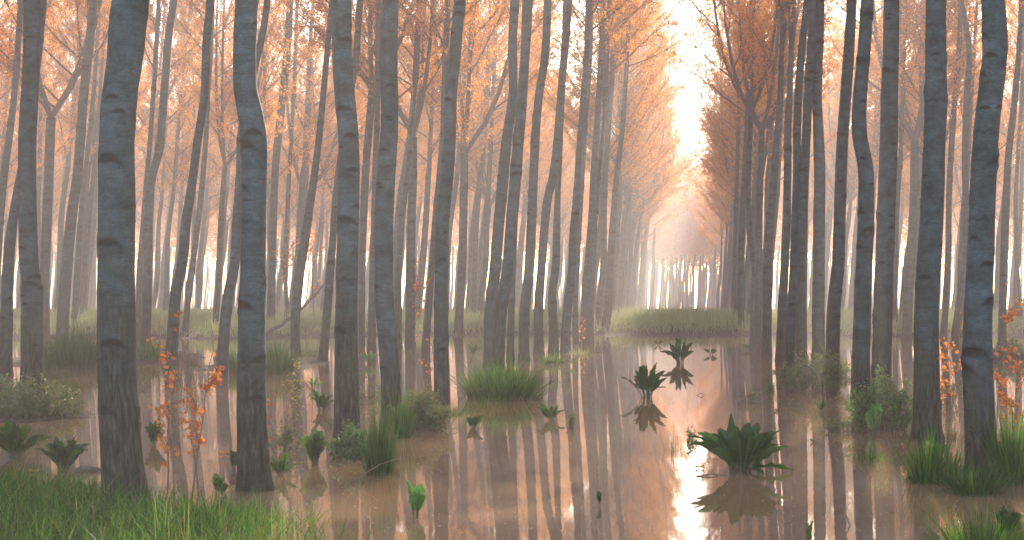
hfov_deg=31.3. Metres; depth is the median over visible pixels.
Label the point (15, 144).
poplar tree
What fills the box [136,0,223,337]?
poplar tree
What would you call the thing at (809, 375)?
shrub
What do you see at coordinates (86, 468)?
sunken log
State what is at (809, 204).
poplar tree
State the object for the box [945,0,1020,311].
poplar tree
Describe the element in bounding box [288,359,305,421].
poplar sapling
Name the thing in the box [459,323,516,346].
grass tussock
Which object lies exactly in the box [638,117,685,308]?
poplar tree
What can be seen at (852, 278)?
poplar tree
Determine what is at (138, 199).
poplar tree
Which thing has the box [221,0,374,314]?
poplar tree
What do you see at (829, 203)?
poplar tree
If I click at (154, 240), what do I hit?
poplar tree
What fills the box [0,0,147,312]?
poplar tree
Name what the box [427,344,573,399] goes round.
grass tussock
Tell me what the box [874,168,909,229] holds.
poplar tree
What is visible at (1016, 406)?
poplar sapling
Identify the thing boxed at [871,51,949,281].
poplar tree
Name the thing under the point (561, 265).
poplar tree
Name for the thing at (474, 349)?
dock plant
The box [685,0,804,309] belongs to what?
poplar tree
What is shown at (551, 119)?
poplar tree
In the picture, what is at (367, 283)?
poplar tree
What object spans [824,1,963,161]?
poplar tree
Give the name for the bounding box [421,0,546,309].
poplar tree
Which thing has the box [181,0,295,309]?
poplar tree
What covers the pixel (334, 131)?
poplar tree
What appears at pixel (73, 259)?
poplar tree
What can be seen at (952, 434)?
grass tussock
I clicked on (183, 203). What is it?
poplar tree
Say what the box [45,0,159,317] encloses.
poplar tree
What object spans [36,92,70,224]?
poplar tree
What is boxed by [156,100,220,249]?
poplar tree
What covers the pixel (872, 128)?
poplar tree
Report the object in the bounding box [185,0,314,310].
poplar tree
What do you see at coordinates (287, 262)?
poplar sapling
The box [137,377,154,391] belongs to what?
shrub
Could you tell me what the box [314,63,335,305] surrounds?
poplar tree
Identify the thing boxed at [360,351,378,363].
dock plant
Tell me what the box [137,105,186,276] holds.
poplar tree
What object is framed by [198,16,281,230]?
poplar tree
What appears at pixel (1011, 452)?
grass tussock
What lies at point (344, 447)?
shrub
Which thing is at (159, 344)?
poplar sapling
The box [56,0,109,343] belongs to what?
poplar tree
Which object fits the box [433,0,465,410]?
poplar tree
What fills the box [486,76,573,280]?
poplar tree
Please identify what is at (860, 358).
poplar tree
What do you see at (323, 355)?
poplar tree
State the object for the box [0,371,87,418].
shrub
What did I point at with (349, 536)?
grass tussock
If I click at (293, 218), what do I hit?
poplar tree
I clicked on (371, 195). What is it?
poplar tree
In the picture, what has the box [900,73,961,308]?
poplar tree
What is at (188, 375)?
shrub
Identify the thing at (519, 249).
poplar tree
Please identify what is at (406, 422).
grass tussock
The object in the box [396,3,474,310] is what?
poplar tree
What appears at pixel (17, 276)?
poplar tree
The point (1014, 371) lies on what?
poplar sapling
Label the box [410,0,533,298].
poplar tree
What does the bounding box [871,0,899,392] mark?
poplar tree
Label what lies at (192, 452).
poplar sapling
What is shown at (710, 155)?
poplar tree
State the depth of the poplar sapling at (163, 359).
14.54 m
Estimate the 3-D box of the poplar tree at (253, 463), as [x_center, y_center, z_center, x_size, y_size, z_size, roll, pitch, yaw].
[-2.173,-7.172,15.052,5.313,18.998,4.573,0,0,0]
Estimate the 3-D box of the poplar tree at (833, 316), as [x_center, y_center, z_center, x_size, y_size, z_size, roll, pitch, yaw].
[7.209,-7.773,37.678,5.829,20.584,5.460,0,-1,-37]
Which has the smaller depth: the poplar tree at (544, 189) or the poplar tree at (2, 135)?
the poplar tree at (2, 135)
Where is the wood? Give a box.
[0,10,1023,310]
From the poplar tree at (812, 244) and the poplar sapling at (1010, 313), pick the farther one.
the poplar tree at (812, 244)
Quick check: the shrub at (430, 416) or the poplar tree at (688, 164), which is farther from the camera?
the poplar tree at (688, 164)
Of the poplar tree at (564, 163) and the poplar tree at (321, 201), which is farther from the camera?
the poplar tree at (564, 163)
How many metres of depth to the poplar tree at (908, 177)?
124.89 m
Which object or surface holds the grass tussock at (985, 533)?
on the ground at (9, 417)
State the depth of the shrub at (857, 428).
21.26 m
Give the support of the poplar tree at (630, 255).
on the ground at (9, 417)
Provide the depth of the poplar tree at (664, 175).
134.03 m
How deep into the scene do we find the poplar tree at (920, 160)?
74.67 m
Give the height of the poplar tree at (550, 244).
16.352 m
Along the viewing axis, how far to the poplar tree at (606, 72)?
54.37 m
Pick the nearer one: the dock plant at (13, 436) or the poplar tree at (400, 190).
the dock plant at (13, 436)
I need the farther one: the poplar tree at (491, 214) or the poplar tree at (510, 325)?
the poplar tree at (491, 214)
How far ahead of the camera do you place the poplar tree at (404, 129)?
92.16 m
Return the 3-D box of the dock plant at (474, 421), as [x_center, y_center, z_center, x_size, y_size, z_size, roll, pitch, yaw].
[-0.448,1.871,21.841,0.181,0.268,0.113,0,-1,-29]
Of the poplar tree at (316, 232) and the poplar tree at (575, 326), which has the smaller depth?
the poplar tree at (575, 326)
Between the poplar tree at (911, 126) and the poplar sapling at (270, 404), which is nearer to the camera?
the poplar sapling at (270, 404)
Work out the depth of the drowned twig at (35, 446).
15.79 m
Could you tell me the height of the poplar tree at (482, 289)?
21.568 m
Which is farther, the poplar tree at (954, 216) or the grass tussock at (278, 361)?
the poplar tree at (954, 216)
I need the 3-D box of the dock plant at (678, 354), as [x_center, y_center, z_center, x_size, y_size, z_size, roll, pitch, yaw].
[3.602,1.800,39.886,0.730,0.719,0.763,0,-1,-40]
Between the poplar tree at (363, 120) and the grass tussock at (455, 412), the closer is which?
the grass tussock at (455, 412)
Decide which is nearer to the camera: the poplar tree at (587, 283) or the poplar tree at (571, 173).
the poplar tree at (587, 283)
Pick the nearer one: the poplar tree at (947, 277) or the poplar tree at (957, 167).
the poplar tree at (947, 277)
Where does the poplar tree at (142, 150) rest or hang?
on the ground at (9, 417)
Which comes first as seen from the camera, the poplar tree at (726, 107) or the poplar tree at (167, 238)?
the poplar tree at (167, 238)
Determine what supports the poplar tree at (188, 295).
on the ground at (9, 417)
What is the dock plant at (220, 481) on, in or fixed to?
on the ground at (9, 417)
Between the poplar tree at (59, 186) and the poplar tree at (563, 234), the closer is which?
the poplar tree at (59, 186)
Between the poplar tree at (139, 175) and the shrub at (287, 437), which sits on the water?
the shrub at (287, 437)
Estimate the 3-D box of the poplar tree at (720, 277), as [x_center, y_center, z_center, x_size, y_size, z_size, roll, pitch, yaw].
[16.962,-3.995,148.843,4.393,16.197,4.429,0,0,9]
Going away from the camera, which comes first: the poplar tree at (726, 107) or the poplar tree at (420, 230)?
the poplar tree at (726, 107)
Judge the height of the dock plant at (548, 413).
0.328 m
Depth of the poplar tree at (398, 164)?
135.25 m
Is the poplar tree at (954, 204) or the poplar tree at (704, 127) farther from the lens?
the poplar tree at (954, 204)
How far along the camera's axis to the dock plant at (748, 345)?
48.26 m
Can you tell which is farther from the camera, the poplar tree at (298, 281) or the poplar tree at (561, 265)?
the poplar tree at (561, 265)
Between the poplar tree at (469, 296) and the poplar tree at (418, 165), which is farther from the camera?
the poplar tree at (418, 165)
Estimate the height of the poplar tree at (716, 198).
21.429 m
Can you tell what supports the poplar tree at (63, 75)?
on the ground at (9, 417)
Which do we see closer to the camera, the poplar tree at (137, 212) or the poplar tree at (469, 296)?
the poplar tree at (469, 296)
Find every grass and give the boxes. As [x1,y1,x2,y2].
[0,351,332,424]
[0,449,397,539]
[13,300,1023,336]
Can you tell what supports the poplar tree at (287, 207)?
on the ground at (9, 417)
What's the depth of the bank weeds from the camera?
38.28 m
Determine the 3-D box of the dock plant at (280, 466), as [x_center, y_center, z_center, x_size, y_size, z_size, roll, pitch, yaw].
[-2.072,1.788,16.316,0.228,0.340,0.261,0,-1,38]
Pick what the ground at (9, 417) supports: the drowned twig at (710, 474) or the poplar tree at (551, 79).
the poplar tree at (551, 79)
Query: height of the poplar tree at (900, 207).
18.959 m
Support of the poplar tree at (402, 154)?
on the ground at (9, 417)
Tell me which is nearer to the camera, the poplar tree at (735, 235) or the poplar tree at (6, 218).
the poplar tree at (735, 235)
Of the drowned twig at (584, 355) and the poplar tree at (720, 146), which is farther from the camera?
the poplar tree at (720, 146)
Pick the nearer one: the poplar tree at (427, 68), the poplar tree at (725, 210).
the poplar tree at (427, 68)
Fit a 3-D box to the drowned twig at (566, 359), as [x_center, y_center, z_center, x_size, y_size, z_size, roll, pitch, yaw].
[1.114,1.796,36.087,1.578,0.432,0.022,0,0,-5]
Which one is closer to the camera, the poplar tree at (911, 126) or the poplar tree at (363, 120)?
the poplar tree at (911, 126)
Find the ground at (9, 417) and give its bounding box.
[0,309,1023,523]
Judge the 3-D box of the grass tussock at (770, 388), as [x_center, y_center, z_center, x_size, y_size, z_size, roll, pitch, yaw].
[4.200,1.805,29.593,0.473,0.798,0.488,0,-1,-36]
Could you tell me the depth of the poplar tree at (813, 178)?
127.71 m
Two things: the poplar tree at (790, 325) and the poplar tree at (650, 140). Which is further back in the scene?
the poplar tree at (650, 140)
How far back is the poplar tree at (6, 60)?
54.95 m
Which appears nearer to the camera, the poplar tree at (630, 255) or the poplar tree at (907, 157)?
the poplar tree at (907, 157)
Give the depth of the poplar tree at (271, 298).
66.11 m
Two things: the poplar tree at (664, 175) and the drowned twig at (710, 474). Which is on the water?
the drowned twig at (710, 474)
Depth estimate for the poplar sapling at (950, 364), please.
20.04 m
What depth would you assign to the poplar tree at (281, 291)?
132.56 m
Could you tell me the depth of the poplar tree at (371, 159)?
88.67 m
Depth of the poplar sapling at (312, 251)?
72.39 m
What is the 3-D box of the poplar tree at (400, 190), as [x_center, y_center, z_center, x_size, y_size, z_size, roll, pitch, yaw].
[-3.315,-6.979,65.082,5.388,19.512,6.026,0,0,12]
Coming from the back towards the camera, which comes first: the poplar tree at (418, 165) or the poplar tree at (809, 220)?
the poplar tree at (809, 220)
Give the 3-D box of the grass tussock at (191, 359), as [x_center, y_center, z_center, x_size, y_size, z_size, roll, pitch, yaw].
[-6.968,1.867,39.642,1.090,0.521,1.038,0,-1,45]
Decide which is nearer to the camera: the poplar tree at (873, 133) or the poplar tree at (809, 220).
the poplar tree at (873, 133)
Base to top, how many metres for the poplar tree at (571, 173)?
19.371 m
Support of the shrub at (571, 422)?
on the water
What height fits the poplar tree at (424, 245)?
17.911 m
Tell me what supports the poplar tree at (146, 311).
on the ground at (9, 417)
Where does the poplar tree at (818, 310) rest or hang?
on the ground at (9, 417)
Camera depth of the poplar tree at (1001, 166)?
131.39 m
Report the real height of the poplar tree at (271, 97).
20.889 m
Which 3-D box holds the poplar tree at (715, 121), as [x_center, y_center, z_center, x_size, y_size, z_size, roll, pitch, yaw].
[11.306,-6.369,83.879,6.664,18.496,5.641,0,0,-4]
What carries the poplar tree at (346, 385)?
on the ground at (9, 417)
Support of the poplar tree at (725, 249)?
on the ground at (9, 417)
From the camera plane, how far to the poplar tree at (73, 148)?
108.64 m
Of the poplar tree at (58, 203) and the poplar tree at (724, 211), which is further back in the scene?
the poplar tree at (724, 211)
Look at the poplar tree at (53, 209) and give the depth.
121.86 m
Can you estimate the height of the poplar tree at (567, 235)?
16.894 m
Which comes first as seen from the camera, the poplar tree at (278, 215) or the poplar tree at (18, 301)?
the poplar tree at (18, 301)
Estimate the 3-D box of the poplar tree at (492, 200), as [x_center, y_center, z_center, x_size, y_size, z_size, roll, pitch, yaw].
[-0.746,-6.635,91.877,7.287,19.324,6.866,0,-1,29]
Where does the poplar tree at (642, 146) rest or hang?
on the ground at (9, 417)
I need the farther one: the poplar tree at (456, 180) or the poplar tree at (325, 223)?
the poplar tree at (325, 223)
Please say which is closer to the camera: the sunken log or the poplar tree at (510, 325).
the sunken log
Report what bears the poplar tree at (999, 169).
on the ground at (9, 417)
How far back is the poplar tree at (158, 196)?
121.41 m
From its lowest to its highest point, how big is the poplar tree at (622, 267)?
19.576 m
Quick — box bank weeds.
[9,351,822,422]
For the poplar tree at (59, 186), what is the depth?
102.48 m
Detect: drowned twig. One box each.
[18,421,46,470]
[350,457,401,482]
[530,350,606,371]
[549,343,625,365]
[697,474,725,476]
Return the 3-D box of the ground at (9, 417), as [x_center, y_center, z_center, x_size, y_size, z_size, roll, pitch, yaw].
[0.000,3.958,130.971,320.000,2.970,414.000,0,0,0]
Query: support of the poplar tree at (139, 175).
on the ground at (9, 417)
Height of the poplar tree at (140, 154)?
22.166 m
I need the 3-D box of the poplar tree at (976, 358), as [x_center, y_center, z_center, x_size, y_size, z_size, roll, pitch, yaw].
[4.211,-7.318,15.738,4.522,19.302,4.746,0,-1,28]
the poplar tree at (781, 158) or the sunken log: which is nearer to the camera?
the sunken log
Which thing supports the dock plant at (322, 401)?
in the water
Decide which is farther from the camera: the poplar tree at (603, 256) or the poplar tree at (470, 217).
the poplar tree at (470, 217)
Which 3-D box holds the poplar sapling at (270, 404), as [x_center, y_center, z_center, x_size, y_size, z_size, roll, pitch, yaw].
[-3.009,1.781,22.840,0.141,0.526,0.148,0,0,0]
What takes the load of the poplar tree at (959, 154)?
on the ground at (9, 417)
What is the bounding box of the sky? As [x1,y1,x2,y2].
[0,0,1023,308]
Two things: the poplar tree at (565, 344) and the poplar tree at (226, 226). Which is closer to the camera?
the poplar tree at (565, 344)
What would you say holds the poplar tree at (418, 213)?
on the ground at (9, 417)
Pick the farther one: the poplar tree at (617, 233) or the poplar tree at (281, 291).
the poplar tree at (281, 291)
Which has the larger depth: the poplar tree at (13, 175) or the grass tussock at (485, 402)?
the poplar tree at (13, 175)
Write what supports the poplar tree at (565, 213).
on the ground at (9, 417)
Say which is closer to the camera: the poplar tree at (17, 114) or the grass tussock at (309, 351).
the grass tussock at (309, 351)
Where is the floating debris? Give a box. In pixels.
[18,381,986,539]
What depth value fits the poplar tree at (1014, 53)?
85.26 m
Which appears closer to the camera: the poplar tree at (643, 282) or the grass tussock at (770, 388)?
the grass tussock at (770, 388)
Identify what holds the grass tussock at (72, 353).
on the ground at (9, 417)
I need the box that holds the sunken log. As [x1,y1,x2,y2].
[71,465,100,472]
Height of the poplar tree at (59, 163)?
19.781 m
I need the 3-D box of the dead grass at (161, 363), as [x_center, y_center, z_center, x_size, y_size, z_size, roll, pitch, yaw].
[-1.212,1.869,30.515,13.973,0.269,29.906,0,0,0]
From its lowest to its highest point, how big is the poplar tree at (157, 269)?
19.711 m
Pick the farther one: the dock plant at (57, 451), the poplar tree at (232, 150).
the poplar tree at (232, 150)
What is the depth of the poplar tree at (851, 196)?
105.38 m
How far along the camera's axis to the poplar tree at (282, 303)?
135.81 m
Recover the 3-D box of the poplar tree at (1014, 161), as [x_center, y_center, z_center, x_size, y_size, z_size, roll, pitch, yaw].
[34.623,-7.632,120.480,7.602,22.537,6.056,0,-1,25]
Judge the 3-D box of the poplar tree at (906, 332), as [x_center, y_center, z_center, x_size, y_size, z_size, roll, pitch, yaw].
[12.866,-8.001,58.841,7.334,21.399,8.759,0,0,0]
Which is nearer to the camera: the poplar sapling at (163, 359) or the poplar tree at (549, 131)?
the poplar sapling at (163, 359)
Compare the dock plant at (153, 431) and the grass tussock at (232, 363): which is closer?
the dock plant at (153, 431)
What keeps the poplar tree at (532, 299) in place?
on the ground at (9, 417)
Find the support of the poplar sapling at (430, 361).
on the ground at (9, 417)
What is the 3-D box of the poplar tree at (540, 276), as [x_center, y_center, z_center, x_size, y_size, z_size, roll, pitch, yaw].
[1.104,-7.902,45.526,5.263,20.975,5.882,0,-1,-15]
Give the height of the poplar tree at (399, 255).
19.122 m
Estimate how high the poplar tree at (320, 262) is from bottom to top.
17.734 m
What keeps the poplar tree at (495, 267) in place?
on the ground at (9, 417)
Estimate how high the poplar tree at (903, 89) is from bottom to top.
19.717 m
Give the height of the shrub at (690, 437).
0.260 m
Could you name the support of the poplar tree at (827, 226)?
on the ground at (9, 417)
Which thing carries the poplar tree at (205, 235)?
on the ground at (9, 417)
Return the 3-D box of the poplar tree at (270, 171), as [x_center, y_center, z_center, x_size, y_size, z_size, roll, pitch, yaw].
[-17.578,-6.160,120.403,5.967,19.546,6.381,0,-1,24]
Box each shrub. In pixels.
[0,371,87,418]
[0,373,28,404]
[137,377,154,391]
[156,351,218,384]
[268,414,308,451]
[282,359,308,397]
[326,419,367,459]
[359,372,380,403]
[386,383,457,431]
[563,411,578,427]
[685,426,696,442]
[738,386,762,402]
[770,347,850,392]
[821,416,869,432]
[835,361,912,430]
[940,358,962,401]
[993,335,1023,358]
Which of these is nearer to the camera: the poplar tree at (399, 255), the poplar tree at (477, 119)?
the poplar tree at (399, 255)
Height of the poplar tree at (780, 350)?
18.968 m
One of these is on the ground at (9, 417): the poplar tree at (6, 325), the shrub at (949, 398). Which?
the poplar tree at (6, 325)
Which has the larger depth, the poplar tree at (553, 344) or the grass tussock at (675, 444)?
the poplar tree at (553, 344)
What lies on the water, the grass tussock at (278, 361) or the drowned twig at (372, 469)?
the drowned twig at (372, 469)
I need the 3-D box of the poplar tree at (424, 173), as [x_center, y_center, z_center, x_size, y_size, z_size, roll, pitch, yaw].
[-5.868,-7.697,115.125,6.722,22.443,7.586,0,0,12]
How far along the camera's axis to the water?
18.29 m
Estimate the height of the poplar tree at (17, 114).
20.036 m
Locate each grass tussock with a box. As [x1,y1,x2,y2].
[43,312,96,367]
[59,369,88,397]
[137,332,165,360]
[178,348,204,363]
[228,341,236,371]
[234,334,312,373]
[283,335,332,354]
[335,526,368,539]
[349,377,407,474]
[387,375,421,437]
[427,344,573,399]
[448,394,483,414]
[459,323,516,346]
[468,386,516,405]
[532,349,570,363]
[566,346,599,353]
[662,422,689,451]
[758,363,779,390]
[841,444,894,460]
[892,402,974,484]
[898,495,1023,539]
[906,443,1023,496]
[942,413,963,438]
[965,383,1023,484]
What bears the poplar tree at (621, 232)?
on the ground at (9, 417)
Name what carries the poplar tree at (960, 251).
on the ground at (9, 417)
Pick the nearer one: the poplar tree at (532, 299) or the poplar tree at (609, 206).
the poplar tree at (532, 299)
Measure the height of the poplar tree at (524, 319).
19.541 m
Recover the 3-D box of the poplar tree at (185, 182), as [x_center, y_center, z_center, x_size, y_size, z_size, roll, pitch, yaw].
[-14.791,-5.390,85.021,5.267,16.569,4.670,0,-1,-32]
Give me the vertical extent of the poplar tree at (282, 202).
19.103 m
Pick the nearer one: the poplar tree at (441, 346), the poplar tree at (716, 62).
the poplar tree at (441, 346)
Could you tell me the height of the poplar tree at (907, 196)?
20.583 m
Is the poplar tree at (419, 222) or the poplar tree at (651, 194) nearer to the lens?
the poplar tree at (651, 194)
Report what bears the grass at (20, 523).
on the ground at (9, 417)
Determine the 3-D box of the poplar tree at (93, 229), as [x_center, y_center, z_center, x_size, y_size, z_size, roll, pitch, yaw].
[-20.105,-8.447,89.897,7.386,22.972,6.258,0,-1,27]
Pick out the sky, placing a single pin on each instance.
(690, 95)
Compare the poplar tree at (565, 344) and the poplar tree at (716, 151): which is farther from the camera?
the poplar tree at (716, 151)
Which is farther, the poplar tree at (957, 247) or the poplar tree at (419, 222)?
the poplar tree at (419, 222)
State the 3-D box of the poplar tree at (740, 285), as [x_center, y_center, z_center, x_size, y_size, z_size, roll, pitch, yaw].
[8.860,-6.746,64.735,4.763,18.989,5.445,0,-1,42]
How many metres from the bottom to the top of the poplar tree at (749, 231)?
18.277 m
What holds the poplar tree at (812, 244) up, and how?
on the ground at (9, 417)
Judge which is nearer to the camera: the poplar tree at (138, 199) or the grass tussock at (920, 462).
the grass tussock at (920, 462)
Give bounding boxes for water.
[0,334,1023,539]
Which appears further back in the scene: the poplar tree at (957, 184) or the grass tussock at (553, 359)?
the poplar tree at (957, 184)
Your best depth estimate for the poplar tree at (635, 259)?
122.45 m
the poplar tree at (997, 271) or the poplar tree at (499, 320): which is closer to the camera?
the poplar tree at (499, 320)
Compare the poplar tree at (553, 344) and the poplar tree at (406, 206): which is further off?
the poplar tree at (406, 206)
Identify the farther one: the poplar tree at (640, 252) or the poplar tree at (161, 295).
the poplar tree at (640, 252)
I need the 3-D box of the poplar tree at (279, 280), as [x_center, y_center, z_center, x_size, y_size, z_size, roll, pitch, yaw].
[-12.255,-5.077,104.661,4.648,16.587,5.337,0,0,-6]
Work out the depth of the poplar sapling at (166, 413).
14.81 m
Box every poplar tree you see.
[0,0,22,283]
[0,0,46,374]
[0,0,66,188]
[0,0,83,144]
[0,0,91,201]
[0,0,98,265]
[0,0,110,341]
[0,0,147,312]
[0,2,38,208]
[0,2,49,172]
[0,3,69,309]
[0,72,40,305]
[0,80,41,219]
[3,155,17,272]
[4,90,60,307]
[12,2,86,268]
[15,31,74,294]
[18,0,43,392]
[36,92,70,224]
[39,0,152,294]
[41,24,144,195]
[43,0,94,309]
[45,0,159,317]
[47,0,149,309]
[47,0,162,324]
[51,102,74,309]
[55,42,97,222]
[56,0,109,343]
[56,16,169,170]
[56,184,78,307]
[61,157,97,308]
[70,43,162,205]
[71,55,168,199]
[75,0,232,306]
[86,127,141,308]
[87,31,162,202]
[91,0,204,168]
[97,0,151,504]
[135,2,236,309]
[135,4,197,308]
[135,9,220,289]
[135,25,199,308]
[135,45,188,222]
[135,92,168,299]
[135,125,177,253]
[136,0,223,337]
[137,0,237,314]
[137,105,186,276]
[139,0,177,346]
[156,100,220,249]
[157,38,220,212]
[159,0,271,336]
[163,0,214,372]
[163,185,212,237]
[168,0,234,308]
[171,0,310,326]
[178,39,235,301]
[179,39,235,307]
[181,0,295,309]
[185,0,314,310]
[191,1,305,190]
[193,0,316,185]
[196,46,295,201]
[197,55,270,298]
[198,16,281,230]
[211,80,237,278]
[215,0,270,376]
[218,13,330,309]
[218,32,293,308]
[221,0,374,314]
[229,62,302,308]
[233,0,274,491]
[258,0,373,213]
[259,0,363,316]
[266,0,292,324]
[266,43,329,309]
[266,143,301,238]
[267,37,335,292]
[270,51,334,307]
[271,67,326,309]
[272,0,430,345]
[274,1,409,314]
[281,42,330,226]
[283,41,361,308]
[286,58,369,309]
[290,0,332,356]
[290,0,424,198]
[291,64,371,309]
[293,132,330,310]
[310,50,403,207]
[312,23,410,191]
[312,135,336,240]
[314,0,486,344]
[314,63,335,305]
[317,0,376,361]
[322,0,417,349]
[328,11,440,174]
[331,0,360,446]
[352,0,482,306]
[357,118,401,309]
[358,10,437,213]
[359,0,506,320]
[360,57,437,270]
[361,98,408,224]
[362,0,483,346]
[363,2,477,283]
[369,101,433,309]
[374,0,400,425]
[375,0,489,350]
[393,128,431,239]
[394,38,421,211]
[395,14,472,296]
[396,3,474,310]
[398,0,583,333]
[398,185,430,272]
[402,0,507,179]
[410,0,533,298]
[418,79,485,309]
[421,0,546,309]
[432,0,572,315]
[432,14,488,207]
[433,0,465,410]
[436,0,561,306]
[436,0,571,266]
[440,0,542,316]
[453,93,497,309]
[455,99,508,237]
[457,0,568,288]
[464,0,533,315]
[464,49,498,307]
[467,117,508,247]
[468,22,565,308]
[474,0,575,309]
[482,0,518,364]
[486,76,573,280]
[491,0,532,371]
[493,1,576,299]
[506,0,523,359]
[506,0,685,342]
[507,24,573,307]
[517,0,551,359]
[518,0,664,313]
[519,0,692,313]
[520,65,588,232]
[520,112,587,306]
[521,77,589,219]
[521,78,575,225]
[533,0,572,353]
[537,107,593,309]
[538,113,588,242]
[543,2,660,191]
[547,0,564,351]
[547,123,591,307]
[548,87,589,311]
[551,0,637,343]
[556,0,682,324]
[560,0,634,352]
[560,0,655,342]
[563,1,688,185]
[564,25,681,308]
[567,4,687,312]
[571,3,682,290]
[572,0,688,311]
[573,15,674,307]
[574,0,710,329]
[582,0,684,310]
[593,0,703,309]
[607,114,673,243]
[607,117,670,309]
[608,51,678,309]
[608,93,676,247]
[611,52,689,308]
[613,63,684,296]
[624,26,701,306]
[630,8,705,312]
[631,44,701,308]
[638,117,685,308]
[642,93,676,308]
[661,0,831,340]
[664,0,806,326]
[670,7,802,310]
[675,0,800,199]
[680,1,797,314]
[681,77,733,261]
[684,9,783,312]
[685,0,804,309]
[686,0,836,313]
[686,8,802,290]
[687,0,846,342]
[687,3,787,300]
[687,142,763,226]
[690,0,880,318]
[692,138,731,310]
[692,150,728,308]
[696,26,736,192]
[696,141,764,307]
[697,1,801,163]
[697,59,792,309]
[698,28,792,308]
[703,182,763,250]
[705,65,765,302]
[711,96,782,308]
[717,0,855,291]
[761,0,787,354]
[774,0,795,360]
[778,75,850,234]
[778,119,826,225]
[779,123,829,306]
[780,58,851,307]
[784,0,808,367]
[791,68,857,221]
[792,4,854,262]
[795,0,815,368]
[801,51,851,308]
[801,55,877,205]
[804,3,907,308]
[809,18,877,213]
[812,0,825,368]
[813,53,897,237]
[824,0,905,308]
[824,0,1015,338]
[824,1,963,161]
[824,25,913,217]
[825,0,856,368]
[825,0,916,176]
[836,0,1005,317]
[849,0,874,401]
[851,15,947,192]
[855,0,980,322]
[856,0,960,164]
[867,1,981,283]
[869,0,1008,157]
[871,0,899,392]
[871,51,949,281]
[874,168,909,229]
[875,101,909,240]
[875,153,908,237]
[897,59,960,193]
[900,33,958,208]
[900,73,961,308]
[909,0,947,440]
[914,0,1023,330]
[914,39,971,206]
[939,0,1018,336]
[941,12,999,309]
[944,157,1002,226]
[945,0,1018,307]
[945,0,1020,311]
[945,4,1007,303]
[946,5,1017,180]
[950,0,971,344]
[952,78,1005,211]
[953,59,1016,208]
[960,0,1007,479]
[962,0,1023,200]
[967,0,1023,321]
[969,63,1023,307]
[973,5,1023,309]
[995,79,1023,307]
[997,0,1023,346]
[1000,34,1023,153]
[1001,81,1023,308]
[1001,82,1023,307]
[1007,1,1023,312]
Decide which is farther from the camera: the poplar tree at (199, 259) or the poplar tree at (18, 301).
the poplar tree at (199, 259)
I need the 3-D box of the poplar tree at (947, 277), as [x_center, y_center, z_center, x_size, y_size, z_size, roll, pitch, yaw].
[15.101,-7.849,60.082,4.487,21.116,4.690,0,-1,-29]
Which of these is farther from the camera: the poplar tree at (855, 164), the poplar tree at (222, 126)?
the poplar tree at (855, 164)
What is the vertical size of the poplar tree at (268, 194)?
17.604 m
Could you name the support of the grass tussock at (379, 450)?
on the ground at (9, 417)
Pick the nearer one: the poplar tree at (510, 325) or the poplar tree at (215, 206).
the poplar tree at (510, 325)
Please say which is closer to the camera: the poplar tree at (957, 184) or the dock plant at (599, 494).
the dock plant at (599, 494)
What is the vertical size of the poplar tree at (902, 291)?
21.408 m
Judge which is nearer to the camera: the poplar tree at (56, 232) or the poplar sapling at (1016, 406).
the poplar sapling at (1016, 406)
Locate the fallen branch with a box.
[265,274,324,335]
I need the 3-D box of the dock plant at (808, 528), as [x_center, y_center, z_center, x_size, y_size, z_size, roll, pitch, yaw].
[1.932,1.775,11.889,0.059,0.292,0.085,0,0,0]
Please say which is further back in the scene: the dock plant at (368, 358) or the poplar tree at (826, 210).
the poplar tree at (826, 210)
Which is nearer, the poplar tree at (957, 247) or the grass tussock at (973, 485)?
the grass tussock at (973, 485)
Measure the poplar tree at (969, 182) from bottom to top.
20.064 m
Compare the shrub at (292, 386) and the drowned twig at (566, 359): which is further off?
the drowned twig at (566, 359)
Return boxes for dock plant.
[0,420,52,456]
[34,436,89,470]
[144,418,164,445]
[210,473,228,494]
[229,449,236,468]
[270,451,297,475]
[299,427,327,464]
[307,375,322,388]
[312,389,333,410]
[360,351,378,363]
[406,480,426,516]
[467,415,482,427]
[468,344,478,354]
[537,405,564,419]
[597,491,601,505]
[621,363,666,397]
[660,336,693,363]
[690,413,793,474]
[704,348,716,353]
[740,344,754,349]
[804,521,812,539]
[814,398,825,410]
[865,401,883,433]
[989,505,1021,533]
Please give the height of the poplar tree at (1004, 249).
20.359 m
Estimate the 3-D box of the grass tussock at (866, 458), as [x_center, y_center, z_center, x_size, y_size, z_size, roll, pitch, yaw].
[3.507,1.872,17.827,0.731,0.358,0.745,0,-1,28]
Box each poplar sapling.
[145,311,200,498]
[148,354,177,493]
[159,319,162,369]
[179,397,207,490]
[182,352,224,494]
[267,392,276,421]
[272,222,300,325]
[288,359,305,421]
[308,230,325,314]
[412,260,431,393]
[419,335,433,391]
[578,317,585,346]
[937,312,962,440]
[939,337,953,417]
[993,283,1023,433]
[998,348,1023,433]
[1003,382,1023,430]
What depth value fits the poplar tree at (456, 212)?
119.88 m
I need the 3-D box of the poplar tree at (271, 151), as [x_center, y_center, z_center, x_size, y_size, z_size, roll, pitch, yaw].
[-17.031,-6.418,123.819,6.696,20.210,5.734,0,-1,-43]
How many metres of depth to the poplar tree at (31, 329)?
28.91 m
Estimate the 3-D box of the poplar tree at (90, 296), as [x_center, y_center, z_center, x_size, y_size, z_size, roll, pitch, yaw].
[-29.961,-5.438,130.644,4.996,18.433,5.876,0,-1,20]
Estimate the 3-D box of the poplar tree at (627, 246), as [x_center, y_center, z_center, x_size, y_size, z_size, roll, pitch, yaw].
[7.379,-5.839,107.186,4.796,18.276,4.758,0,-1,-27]
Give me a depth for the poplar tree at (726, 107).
92.97 m
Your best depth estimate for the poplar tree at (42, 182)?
118.45 m

